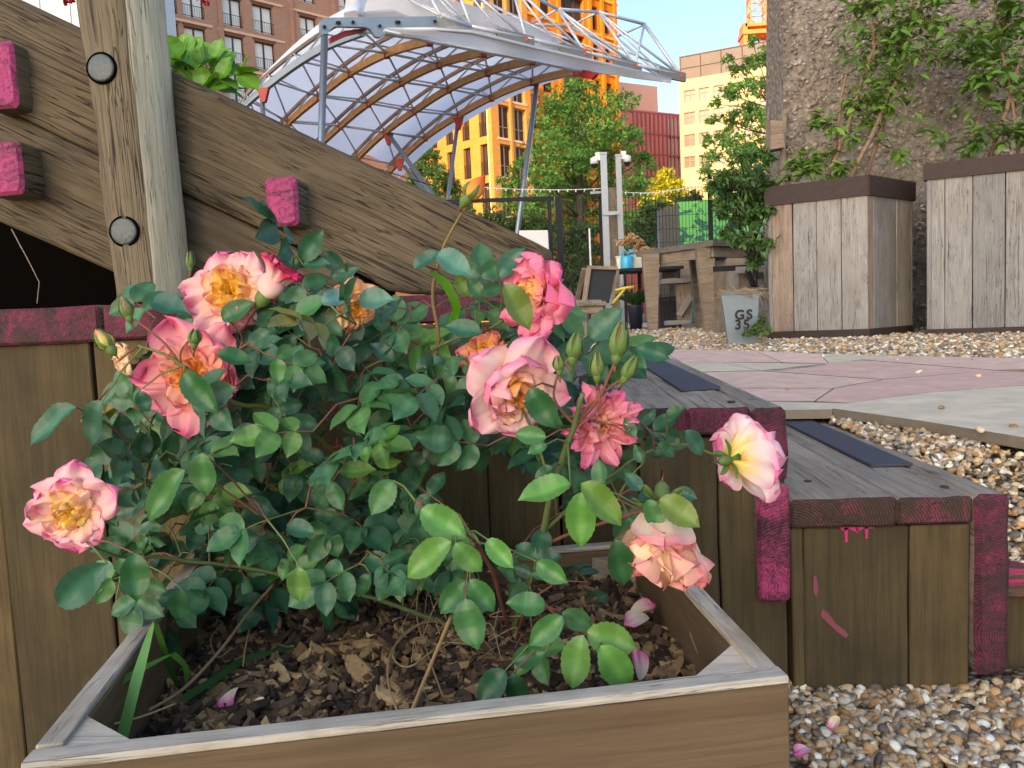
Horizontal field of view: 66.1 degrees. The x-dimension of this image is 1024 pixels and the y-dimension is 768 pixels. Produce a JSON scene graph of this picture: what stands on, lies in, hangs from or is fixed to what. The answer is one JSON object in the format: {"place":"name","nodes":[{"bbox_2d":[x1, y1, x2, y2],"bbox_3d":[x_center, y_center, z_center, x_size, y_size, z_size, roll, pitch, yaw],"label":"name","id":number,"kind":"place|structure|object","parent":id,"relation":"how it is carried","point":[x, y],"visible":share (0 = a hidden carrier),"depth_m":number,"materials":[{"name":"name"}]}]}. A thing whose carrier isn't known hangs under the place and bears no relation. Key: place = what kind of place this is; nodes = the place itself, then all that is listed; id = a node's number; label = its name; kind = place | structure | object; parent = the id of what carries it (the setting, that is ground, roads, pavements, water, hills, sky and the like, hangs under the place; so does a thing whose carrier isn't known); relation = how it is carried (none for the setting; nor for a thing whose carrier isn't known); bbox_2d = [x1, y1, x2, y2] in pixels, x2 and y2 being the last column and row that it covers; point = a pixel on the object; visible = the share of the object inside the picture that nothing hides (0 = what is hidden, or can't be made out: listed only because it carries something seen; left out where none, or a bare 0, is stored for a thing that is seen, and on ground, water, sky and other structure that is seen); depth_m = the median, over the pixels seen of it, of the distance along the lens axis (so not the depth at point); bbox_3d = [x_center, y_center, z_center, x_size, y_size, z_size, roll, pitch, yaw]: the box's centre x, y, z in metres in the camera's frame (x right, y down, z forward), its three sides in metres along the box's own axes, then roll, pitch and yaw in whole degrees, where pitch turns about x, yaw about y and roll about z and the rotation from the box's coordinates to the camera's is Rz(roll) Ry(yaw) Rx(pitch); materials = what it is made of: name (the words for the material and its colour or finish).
{"place":"outdoors","nodes":[
{"label":"outdoors","id":0,"kind":"place"},
{"bbox_2d":[23,0,176,67],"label":"white shed","id":1,"kind":"structure","parent":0,"point":[68,13],"depth_m":5.53,"materials":[{"name":"paint"}]},
{"bbox_2d":[527,0,625,313],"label":"brick tower","id":2,"kind":"structure","parent":0,"point":[595,24],"depth_m":75.97,"materials":[{"name":"orange brick"}]},
{"bbox_2d":[561,0,583,25],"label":"window","id":3,"kind":"structure","parent":2,"relation":"in","point":[575,4],"depth_m":75.30,"materials":[{"name":"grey glass"}]},
{"bbox_2d":[481,314,694,323],"bbox_3d":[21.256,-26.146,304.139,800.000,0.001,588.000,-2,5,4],"label":"ground","id":4,"kind":"structure","parent":0,"point":[644,321],"depth_m":21.77,"materials":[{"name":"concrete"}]},
{"bbox_2d":[174,0,421,325],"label":"brick building","id":5,"kind":"structure","parent":4,"relation":"on","point":[266,34],"depth_m":53.44,"materials":[{"name":"brown brick"}]},
{"bbox_2d":[181,0,203,19],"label":"window","id":6,"kind":"structure","parent":5,"relation":"in","point":[190,8],"depth_m":50.63,"materials":[{"name":"white glass"}]},
{"bbox_2d":[183,26,204,41],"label":"window","id":7,"kind":"structure","parent":5,"relation":"in","point":[194,32],"depth_m":50.84,"materials":[{"name":"white glass"}]},
{"bbox_2d":[222,0,242,27],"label":"window","id":8,"kind":"structure","parent":5,"relation":"in","point":[230,8],"depth_m":52.39,"materials":[{"name":"white glass"}]},
{"bbox_2d":[224,35,244,64],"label":"window","id":9,"kind":"structure","parent":5,"relation":"in","point":[235,43],"depth_m":52.67,"materials":[{"name":"white glass"}]},
{"bbox_2d":[229,76,246,100],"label":"window","id":10,"kind":"structure","parent":5,"relation":"in","point":[235,97],"depth_m":52.76,"materials":[{"name":"white glass"}]},
{"bbox_2d":[252,4,273,34],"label":"window","id":11,"kind":"structure","parent":5,"relation":"in","point":[262,23],"depth_m":53.80,"materials":[{"name":"white glass"}]},
{"bbox_2d":[254,41,275,69],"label":"window","id":12,"kind":"structure","parent":5,"relation":"in","point":[264,54],"depth_m":53.99,"materials":[{"name":"white glass"}]},
{"bbox_2d":[299,16,314,35],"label":"window","id":13,"kind":"structure","parent":5,"relation":"in","point":[306,24],"depth_m":56.01,"materials":[{"name":"white glass"}]},
{"bbox_2d":[406,147,476,213],"bbox_3d":[-2.383,-4.963,26.898,2.688,6.222,2.096,-2,5,4],"label":"tree","id":14,"kind":"object","parent":4,"relation":"on","point":[425,169],"visible":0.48,"depth_m":26.37,"materials":[{"name":"green plant"}]},
{"bbox_2d":[417,0,534,324],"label":"brick building","id":15,"kind":"structure","parent":4,"relation":"on","point":[490,140],"depth_m":58.27,"materials":[{"name":"yellow brick"}]},
{"bbox_2d":[446,131,452,144],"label":"window","id":16,"kind":"structure","parent":15,"relation":"in","point":[450,136],"depth_m":59.73,"materials":[{"name":"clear glass"}]},
{"bbox_2d":[462,120,469,140],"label":"window","id":17,"kind":"structure","parent":15,"relation":"in","point":[466,125],"depth_m":58.66,"materials":[{"name":"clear glass"}]},
{"bbox_2d":[464,148,471,178],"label":"window","id":18,"kind":"structure","parent":15,"relation":"in","point":[467,151],"depth_m":58.90,"materials":[{"name":"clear glass"}]},
{"bbox_2d":[479,110,486,136],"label":"window","id":19,"kind":"structure","parent":15,"relation":"in","point":[483,114],"depth_m":57.59,"materials":[{"name":"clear glass"}]},
{"bbox_2d":[481,144,488,175],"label":"window","id":20,"kind":"structure","parent":15,"relation":"in","point":[484,147],"depth_m":57.83,"materials":[{"name":"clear glass"}]},
{"bbox_2d":[484,183,490,212],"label":"window","id":21,"kind":"structure","parent":15,"relation":"in","point":[486,192],"depth_m":58.04,"materials":[{"name":"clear glass"}]},
{"bbox_2d":[493,0,503,13],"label":"window","id":22,"kind":"structure","parent":15,"relation":"in","point":[499,3],"depth_m":57.52,"materials":[{"name":"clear glass"}]},
{"bbox_2d":[498,105,508,138],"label":"window","id":23,"kind":"structure","parent":15,"relation":"in","point":[503,111],"depth_m":58.12,"materials":[{"name":"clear glass"}]},
{"bbox_2d":[500,144,510,176],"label":"window","id":24,"kind":"structure","parent":15,"relation":"in","point":[504,150],"depth_m":58.28,"materials":[{"name":"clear glass"}]},
{"bbox_2d":[509,0,518,16],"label":"window","id":25,"kind":"structure","parent":15,"relation":"in","point":[513,10],"depth_m":58.49,"materials":[{"name":"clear glass"}]},
{"bbox_2d":[514,92,522,102],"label":"window","id":26,"kind":"structure","parent":15,"relation":"in","point":[519,97],"depth_m":59.29,"materials":[{"name":"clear glass"}]},
{"bbox_2d":[514,109,524,140],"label":"window","id":27,"kind":"structure","parent":15,"relation":"in","point":[518,114],"depth_m":59.35,"materials":[{"name":"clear glass"}]},
{"bbox_2d":[516,147,524,178],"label":"window","id":28,"kind":"structure","parent":15,"relation":"in","point":[518,150],"depth_m":59.45,"materials":[{"name":"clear glass"}]},
{"bbox_2d":[475,205,568,271],"bbox_3d":[0.222,-2.779,18.881,2.546,2.973,1.480,-3,5,-5],"label":"bush","id":29,"kind":"object","parent":4,"relation":"on","point":[529,223],"visible":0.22,"depth_m":18.74,"materials":[{"name":"green plant"}]},
{"bbox_2d":[488,76,664,322],"bbox_3d":[1.809,-4.925,21.627,5.034,6.646,3.942,-2,5,4],"label":"broadleaf tree","id":30,"kind":"object","parent":4,"relation":"on","point":[580,153],"visible":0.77,"depth_m":21.06,"materials":[{"name":"green plant"}]},
{"bbox_2d":[553,222,599,299],"bbox_3d":[1.500,-2.306,16.873,1.331,2.251,1.900,-2,5,4],"label":"bush","id":31,"kind":"object","parent":4,"relation":"on","point":[579,250],"visible":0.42,"depth_m":16.36,"materials":[{"name":"green plant"}]},
{"bbox_2d":[563,174,763,324],"bbox_3d":[2.408,-2.043,12.031,3.194,2.251,0.060,-2,5,4],"label":"fence","id":32,"kind":"object","parent":4,"relation":"on","point":[710,223],"visible":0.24,"depth_m":12.01,"materials":[{"name":"black metal"}]},
{"bbox_2d":[624,188,703,255],"bbox_3d":[3.066,-2.676,16.824,1.891,2.854,1.357,-5,5,-25],"label":"bush","id":33,"kind":"object","parent":4,"relation":"on","point":[644,227],"visible":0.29,"depth_m":16.74,"materials":[{"name":"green plant"}]},
{"bbox_2d":[657,203,679,309],"bbox_3d":[2.651,-2.038,13.213,0.046,2.022,0.755,1,6,39],"label":"reed screen","id":34,"kind":"object","parent":4,"relation":"on","point":[671,238],"visible":0.33,"depth_m":13.11,"materials":[{"name":"wood"}]},
{"bbox_2d":[636,165,717,207],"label":"yellow tree","id":35,"kind":"object","parent":4,"relation":"on","point":[669,180],"visible":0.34,"depth_m":44.26,"materials":[{"name":"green plant"}]},
{"bbox_2d":[677,200,764,321],"bbox_3d":[3.758,-2.171,13.666,1.695,2.112,0.060,-2,5,4],"label":"green hoarding","id":36,"kind":"object","parent":4,"relation":"on","point":[697,217],"visible":0.14,"depth_m":13.62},
{"bbox_2d":[696,34,765,234],"bbox_3d":[3.477,-3.175,11.611,1.405,4.679,1.977,0,5,28],"label":"young tree","id":37,"kind":"object","parent":4,"relation":"on","point":[749,111],"visible":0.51,"depth_m":11.50,"materials":[{"name":"green plant"}]},
{"bbox_2d":[485,179,712,195],"bbox_3d":[1.490,-2.818,11.323,3.987,0.265,0.024,-2,5,4],"label":"festoon string","id":38,"kind":"object","parent":37,"relation":"hanging from","point":[708,180],"visible":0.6,"depth_m":11.35,"materials":[{"name":"white paint"}]},
{"bbox_2d":[737,0,766,44],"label":"tower crane","id":39,"kind":"object","parent":4,"relation":"on","point":[747,28],"visible":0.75,"depth_m":97.61,"materials":[{"name":"paint"}]},
{"bbox_2d":[619,82,680,313],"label":"office building","id":40,"kind":"structure","parent":0,"point":[661,131],"depth_m":103.86,"materials":[{"name":"red brick"}]},
{"bbox_2d":[617,0,764,113],"label":"sky","id":41,"kind":"structure","parent":0,"point":[682,27],"materials":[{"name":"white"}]},
{"bbox_2d":[679,41,765,199],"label":"office building","id":42,"kind":"structure","parent":0,"point":[707,74],"depth_m":83.62,"materials":[{"name":"beige concrete"}]},
{"bbox_2d":[684,89,695,102],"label":"window","id":43,"kind":"structure","parent":42,"relation":"in","point":[689,96],"depth_m":84.27,"materials":[{"name":"brown glass"}]},
{"bbox_2d":[684,112,695,124],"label":"window","id":44,"kind":"structure","parent":42,"relation":"in","point":[689,118],"depth_m":84.50,"materials":[{"name":"brown glass"}]},
{"bbox_2d":[684,134,695,146],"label":"window","id":45,"kind":"structure","parent":42,"relation":"in","point":[689,140],"depth_m":84.73,"materials":[{"name":"brown glass"}]},
{"bbox_2d":[684,156,695,167],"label":"window","id":46,"kind":"structure","parent":42,"relation":"in","point":[689,162],"depth_m":84.93,"materials":[{"name":"brown glass"}]},
{"bbox_2d":[699,87,708,99],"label":"window","id":47,"kind":"structure","parent":42,"relation":"in","point":[703,92],"depth_m":83.62,"materials":[{"name":"brown glass"}]},
{"bbox_2d":[699,109,708,122],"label":"window","id":48,"kind":"structure","parent":42,"relation":"in","point":[703,114],"depth_m":83.88,"materials":[{"name":"brown glass"}]},
{"bbox_2d":[713,85,723,96],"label":"window","id":49,"kind":"structure","parent":42,"relation":"in","point":[715,88],"depth_m":83.03,"materials":[{"name":"brown glass"}]},
{"bbox_2d":[713,107,723,119],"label":"window","id":50,"kind":"structure","parent":42,"relation":"in","point":[720,111],"depth_m":83.15,"materials":[{"name":"brown glass"}]},
{"bbox_2d":[618,323,1023,448],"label":"paving","id":51,"kind":"structure","parent":0,"point":[892,391],"depth_m":2.19,"materials":[{"name":"stone"}]},
{"bbox_2d":[586,229,590,318],"bbox_3d":[1.156,-1.560,11.664,0.055,1.463,0.055,-2,5,4],"label":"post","id":52,"kind":"object","parent":51,"relation":"on","point":[588,248],"visible":0.36,"depth_m":11.60,"materials":[{"name":"metal"}]},
{"bbox_2d":[590,152,618,307],"bbox_3d":[1.316,-1.998,10.995,0.360,2.432,0.131,-2,5,4],"label":"camera pole","id":53,"kind":"object","parent":51,"relation":"on","point":[601,157],"visible":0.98,"depth_m":10.91,"materials":[{"name":"metal"}]},
{"bbox_2d":[608,187,620,325],"bbox_3d":[1.469,-1.808,11.312,0.135,1.989,0.092,-2,5,4],"label":"wooden post","id":54,"kind":"object","parent":51,"relation":"on","point":[612,221],"visible":0.51,"depth_m":11.24,"materials":[{"name":"brown wood"}]},
{"bbox_2d":[615,151,630,324],"bbox_3d":[1.587,-2.053,11.222,0.290,2.479,0.131,-2,5,4],"label":"camera pole","id":55,"kind":"object","parent":51,"relation":"on","point":[624,157],"visible":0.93,"depth_m":11.15,"materials":[{"name":"metal"}]},
{"bbox_2d":[785,354,1017,432],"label":"fallen petals","id":56,"kind":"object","parent":51,"relation":"on","point":[979,429],"depth_m":1.78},
{"bbox_2d":[658,324,1023,558],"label":"gravel terrace","id":57,"kind":"structure","parent":0,"point":[1013,451],"depth_m":1.44,"materials":[{"name":"gravel"}]},
{"bbox_2d":[610,284,659,329],"bbox_3d":[1.331,-0.838,8.590,0.515,0.501,0.583,-7,6,-41],"label":"plant pot","id":58,"kind":"object","parent":57,"relation":"on","point":[635,308],"visible":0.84,"depth_m":8.53,"materials":[{"name":"black plastic"}]},
{"bbox_2d":[616,232,654,290],"bbox_3d":[1.710,-1.357,10.659,0.355,1.375,0.941,0,6,32],"label":"rose shrub","id":59,"kind":"object","parent":57,"relation":"on","point":[630,238],"visible":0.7,"depth_m":10.41,"materials":[{"name":"orange plant"}]},
{"bbox_2d":[615,265,683,329],"bbox_3d":[1.310,-0.912,8.558,1.027,0.657,0.650,-2,5,4],"label":"table","id":60,"kind":"object","parent":57,"relation":"on","point":[625,271],"visible":0.4,"depth_m":8.27,"materials":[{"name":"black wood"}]},
{"bbox_2d":[621,249,634,268],"bbox_3d":[1.228,-1.323,8.352,0.154,0.204,0.130,-2,5,4],"label":"watering can","id":61,"kind":"object","parent":60,"relation":"on","point":[627,261],"visible":0.85,"depth_m":8.30,"materials":[{"name":"blue plastic"}]},
{"bbox_2d":[615,255,641,268],"bbox_3d":[1.271,-1.314,8.551,0.292,0.149,0.176,-2,5,4],"label":"trough","id":62,"kind":"object","parent":60,"relation":"on","point":[637,262],"visible":0.36,"depth_m":8.47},
{"bbox_2d":[636,240,764,331],"bbox_3d":[1.743,-0.878,7.267,0.970,0.770,1.011,-6,6,-36],"label":"timber table","id":63,"kind":"object","parent":57,"relation":"on","point":[703,258],"visible":0.79,"depth_m":6.92,"materials":[{"name":"brown wood"}]},
{"bbox_2d":[662,258,748,327],"bbox_3d":[2.232,-1.028,8.843,1.069,0.755,0.117,-2,5,4],"label":"plank bench","id":64,"kind":"object","parent":57,"relation":"on","point":[685,272],"visible":0.2,"depth_m":8.79,"materials":[{"name":"brown wood"}]},
{"bbox_2d":[707,145,780,287],"bbox_3d":[1.762,-0.857,5.488,0.403,1.235,2.290,0,5,24],"label":"evergreen shrub","id":65,"kind":"object","parent":57,"relation":"on","point":[724,180],"visible":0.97,"depth_m":4.59,"materials":[{"name":"green plant"}]},
{"bbox_2d":[741,312,772,337],"bbox_3d":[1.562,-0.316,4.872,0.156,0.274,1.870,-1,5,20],"label":"weed","id":66,"kind":"object","parent":57,"relation":"on","point":[756,329],"visible":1,"depth_m":4.02,"materials":[{"name":"green plant"}]},
{"bbox_2d":[590,326,1023,357],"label":"gravel","id":67,"kind":"structure","parent":57,"relation":"on","point":[1006,344],"depth_m":3.84,"materials":[{"name":"gravel"}]},
{"bbox_2d":[658,296,676,327],"bbox_3d":[1.771,-0.820,9.022,0.220,0.354,0.340,-2,5,4],"label":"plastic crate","id":68,"kind":"object","parent":67,"relation":"on","point":[667,310],"visible":0.75,"depth_m":8.87,"materials":[{"name":"plastic"}]},
{"bbox_2d":[659,278,692,324],"bbox_3d":[1.709,-0.852,8.153,0.312,0.473,0.311,-2,5,4],"label":"timber bench","id":69,"kind":"object","parent":67,"relation":"on","point":[684,297],"visible":0.93,"depth_m":8.09,"materials":[{"name":"brown wood"}]},
{"bbox_2d":[713,264,764,333],"bbox_3d":[1.706,-0.620,5.825,0.405,0.522,0.100,-2,5,4],"label":"plank trough","id":70,"kind":"object","parent":67,"relation":"on","point":[725,277],"visible":0.36,"depth_m":5.85,"materials":[{"name":"brown wood"}]},
{"bbox_2d":[745,270,755,286],"bbox_3d":[1.639,-0.726,5.407,0.035,0.123,0.116,-3,5,-5],"label":"black handle","id":71,"kind":"object","parent":70,"relation":"attached to","point":[751,280],"visible":0.93,"depth_m":5.39,"materials":[{"name":"metal"}]},
{"bbox_2d":[720,292,759,343],"bbox_3d":[1.230,-0.350,4.245,0.236,0.277,0.180,-2,5,4],"label":"metal tub","id":72,"kind":"object","parent":67,"relation":"on","point":[740,312],"visible":0.93,"depth_m":4.16,"materials":[{"name":"metal"}]},
{"bbox_2d":[713,284,769,304],"bbox_3d":[1.238,-0.474,4.233,0.300,0.134,0.322,-5,6,-30],"label":"straw","id":73,"kind":"object","parent":72,"relation":"in","point":[748,290],"visible":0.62,"depth_m":4.17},
{"bbox_2d":[764,175,915,338],"bbox_3d":[1.942,-0.721,4.644,0.755,0.894,0.536,0,6,31],"label":"timber planter","id":74,"kind":"object","parent":67,"relation":"on","point":[840,259],"visible":0.98,"depth_m":4.48,"materials":[{"name":"wood"}]},
{"bbox_2d":[776,0,961,185],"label":"climbing shrub","id":75,"kind":"object","parent":74,"relation":"on","point":[901,41],"visible":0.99,"depth_m":4.53,"materials":[{"name":"green plant"}]},
{"bbox_2d":[923,153,1023,334],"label":"timber planter","id":76,"kind":"object","parent":67,"relation":"on","point":[975,245],"visible":1,"depth_m":4.16,"materials":[{"name":"wood"}]},
{"bbox_2d":[920,0,1023,159],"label":"climbing shrub","id":77,"kind":"object","parent":76,"relation":"on","point":[1000,31],"visible":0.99,"depth_m":4.55,"materials":[{"name":"green plant"}]},
{"bbox_2d":[764,0,1023,328],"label":"concrete wall","id":78,"kind":"structure","parent":57,"relation":"on","point":[805,73],"depth_m":5.07,"materials":[{"name":"concrete"}]},
{"bbox_2d":[766,115,786,184],"bbox_3d":[1.715,-1.502,5.065,0.131,0.456,0.125,-2,5,4],"label":"nest box","id":79,"kind":"object","parent":78,"relation":"on","point":[775,136],"visible":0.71,"depth_m":5.01,"materials":[{"name":"brown wood"}]},
{"bbox_2d":[828,415,1023,562],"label":"gravel","id":80,"kind":"structure","parent":57,"relation":"on","point":[943,452],"depth_m":1.45,"materials":[{"name":"gravel"}]},
{"bbox_2d":[787,656,1023,767],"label":"ground","id":81,"kind":"structure","parent":0,"point":[1011,675],"depth_m":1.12,"materials":[{"name":"gravel"}]},
{"bbox_2d":[21,541,789,767],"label":"planter box","id":82,"kind":"object","parent":81,"relation":"on","point":[727,706],"visible":0.55,"depth_m":0.59,"materials":[{"name":"brown wood"}]},
{"bbox_2d":[161,628,411,712],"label":"soil","id":83,"kind":"structure","parent":82,"relation":"in","point":[397,660],"depth_m":0.87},
{"bbox_2d":[22,175,788,700],"bbox_3d":[-0.147,0.073,0.892,0.859,0.587,0.522,-2,5,4],"label":"rose bush","id":84,"kind":"object","parent":83,"relation":"on","point":[196,381],"visible":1,"depth_m":0.80,"materials":[{"name":"green plant"}]},
{"bbox_2d":[134,572,697,738],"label":"bark mulch","id":85,"kind":"object","parent":83,"relation":"on","point":[312,675],"visible":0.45,"depth_m":0.84,"materials":[{"name":"wood"}]},
{"bbox_2d":[218,687,237,707],"bbox_3d":[-0.272,0.303,0.756,0.018,0.017,0.026,-2,5,4],"label":"petal","id":86,"kind":"object","parent":85,"relation":"on","point":[228,697],"visible":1,"depth_m":0.76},
{"bbox_2d":[117,271,459,737],"bbox_3d":[-0.205,0.113,0.789,0.295,0.449,0.422,-2,5,4],"label":"grass clump","id":87,"kind":"object","parent":85,"relation":"on","point":[135,675],"visible":0.72,"depth_m":0.74,"materials":[{"name":"plant"}]},
{"bbox_2d":[110,572,536,728],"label":"dry stalks","id":88,"kind":"object","parent":85,"relation":"on","point":[400,638],"visible":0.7,"depth_m":0.83,"materials":[{"name":"plant"}]},
{"bbox_2d":[624,610,648,627],"bbox_3d":[0.141,0.266,0.893,0.030,0.015,0.024,-2,5,4],"label":"petal","id":89,"kind":"object","parent":85,"relation":"on","point":[632,618],"visible":1,"depth_m":0.89,"materials":[{"name":"plant"}]},
{"bbox_2d":[632,647,648,679],"bbox_3d":[0.121,0.268,0.756,0.020,0.030,0.011,-6,6,-36],"label":"petal","id":90,"kind":"object","parent":85,"relation":"on","point":[640,661],"visible":0.95,"depth_m":0.76,"materials":[{"name":"plant"}]},
{"bbox_2d":[631,598,655,613],"bbox_3d":[0.151,0.256,0.907,0.030,0.014,0.020,-2,5,4],"label":"petal","id":91,"kind":"object","parent":85,"relation":"on","point":[642,605],"visible":1,"depth_m":0.91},
{"bbox_2d":[0,292,1008,767],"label":"timber steps","id":92,"kind":"structure","parent":81,"relation":"on","point":[848,558],"depth_m":1.16,"materials":[{"name":"brown wood"}]},
{"bbox_2d":[11,229,39,302],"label":"dry twig","id":93,"kind":"object","parent":92,"relation":"on","point":[28,261],"visible":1,"depth_m":1.39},
{"bbox_2d":[0,0,551,340],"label":"timber stair frame","id":94,"kind":"object","parent":92,"relation":"on","point":[128,156],"visible":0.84,"depth_m":1.17,"materials":[{"name":"brown wood"}]},
{"bbox_2d":[63,0,210,5],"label":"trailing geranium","id":95,"kind":"object","parent":94,"relation":"hanging from","point":[65,2],"visible":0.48,"depth_m":1.30,"materials":[{"name":"pink plant"}]},
{"bbox_2d":[793,744,810,756],"bbox_3d":[0.354,0.448,0.962,0.023,0.010,0.019,-2,5,4],"label":"petal","id":96,"kind":"object","parent":81,"relation":"on","point":[800,750],"visible":1,"depth_m":0.96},
{"bbox_2d":[827,715,839,729],"bbox_3d":[0.421,0.444,1.028,0.017,0.016,0.015,-2,5,4],"label":"petal","id":97,"kind":"object","parent":81,"relation":"on","point":[833,722],"visible":1,"depth_m":1.03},
{"bbox_2d":[1007,559,1023,668],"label":"gravel edging","id":98,"kind":"object","parent":81,"relation":"on","point":[1015,652],"visible":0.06,"depth_m":1.21,"materials":[{"name":"brown wood"}]},
{"label":"upper ground","id":99,"kind":"structure","parent":0,"visible":0},
{"bbox_2d":[239,0,685,323],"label":"stage canopy","id":100,"kind":"object","parent":99,"relation":"on","point":[400,87],"visible":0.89,"depth_m":11.54,"materials":[{"name":"metal"}]},
{"bbox_2d":[446,196,564,285],"bbox_3d":[-0.089,-1.565,10.373,1.548,1.800,0.175,-2,5,4],"label":"metal gate frame","id":101,"kind":"object","parent":99,"relation":"on","point":[559,228],"visible":0.46,"depth_m":10.26,"materials":[{"name":"metal"}]},
{"bbox_2d":[519,230,548,248],"bbox_3d":[0.295,-1.240,9.632,0.342,1.238,0.400,-2,5,4],"label":"white cabinet","id":102,"kind":"object","parent":99,"relation":"on","point":[541,237],"visible":0.14,"depth_m":9.39,"materials":[{"name":"paint"}]},
{"bbox_2d":[576,300,605,339],"bbox_3d":[0.487,-0.453,5.677,0.366,0.324,0.472,-2,5,4],"label":"pallet bench","id":103,"kind":"object","parent":99,"relation":"on","point":[591,307],"visible":0.34,"depth_m":5.46,"materials":[{"name":"brown wood"}]},
{"bbox_2d":[575,265,619,304],"bbox_3d":[0.861,-0.990,7.975,0.410,0.404,0.713,-3,5,-1],"label":"chalkboard","id":104,"kind":"object","parent":99,"relation":"on","point":[598,282],"visible":0.87,"depth_m":7.74,"materials":[{"name":"brown wood"}]},
{"bbox_2d":[612,285,633,303],"bbox_3d":[0.971,-0.781,6.908,0.199,0.158,0.028,-2,5,4],"label":"hand tool","id":105,"kind":"object","parent":99,"relation":"on","point":[623,289],"visible":1,"depth_m":6.90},
{"bbox_3d":[-0.606,-0.505,1.558,0.096,0.129,0.096,-2,5,4],"label":"plant pot","id":106,"kind":"object","parent":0,"visible":0},
{"bbox_2d":[168,34,260,100],"bbox_3d":[-0.576,-0.611,1.500,0.235,0.138,0.134,-2,5,4],"label":"strawberry plant","id":107,"kind":"object","parent":106,"relation":"in","point":[190,56],"visible":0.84,"depth_m":1.49,"materials":[{"name":"green plant"}]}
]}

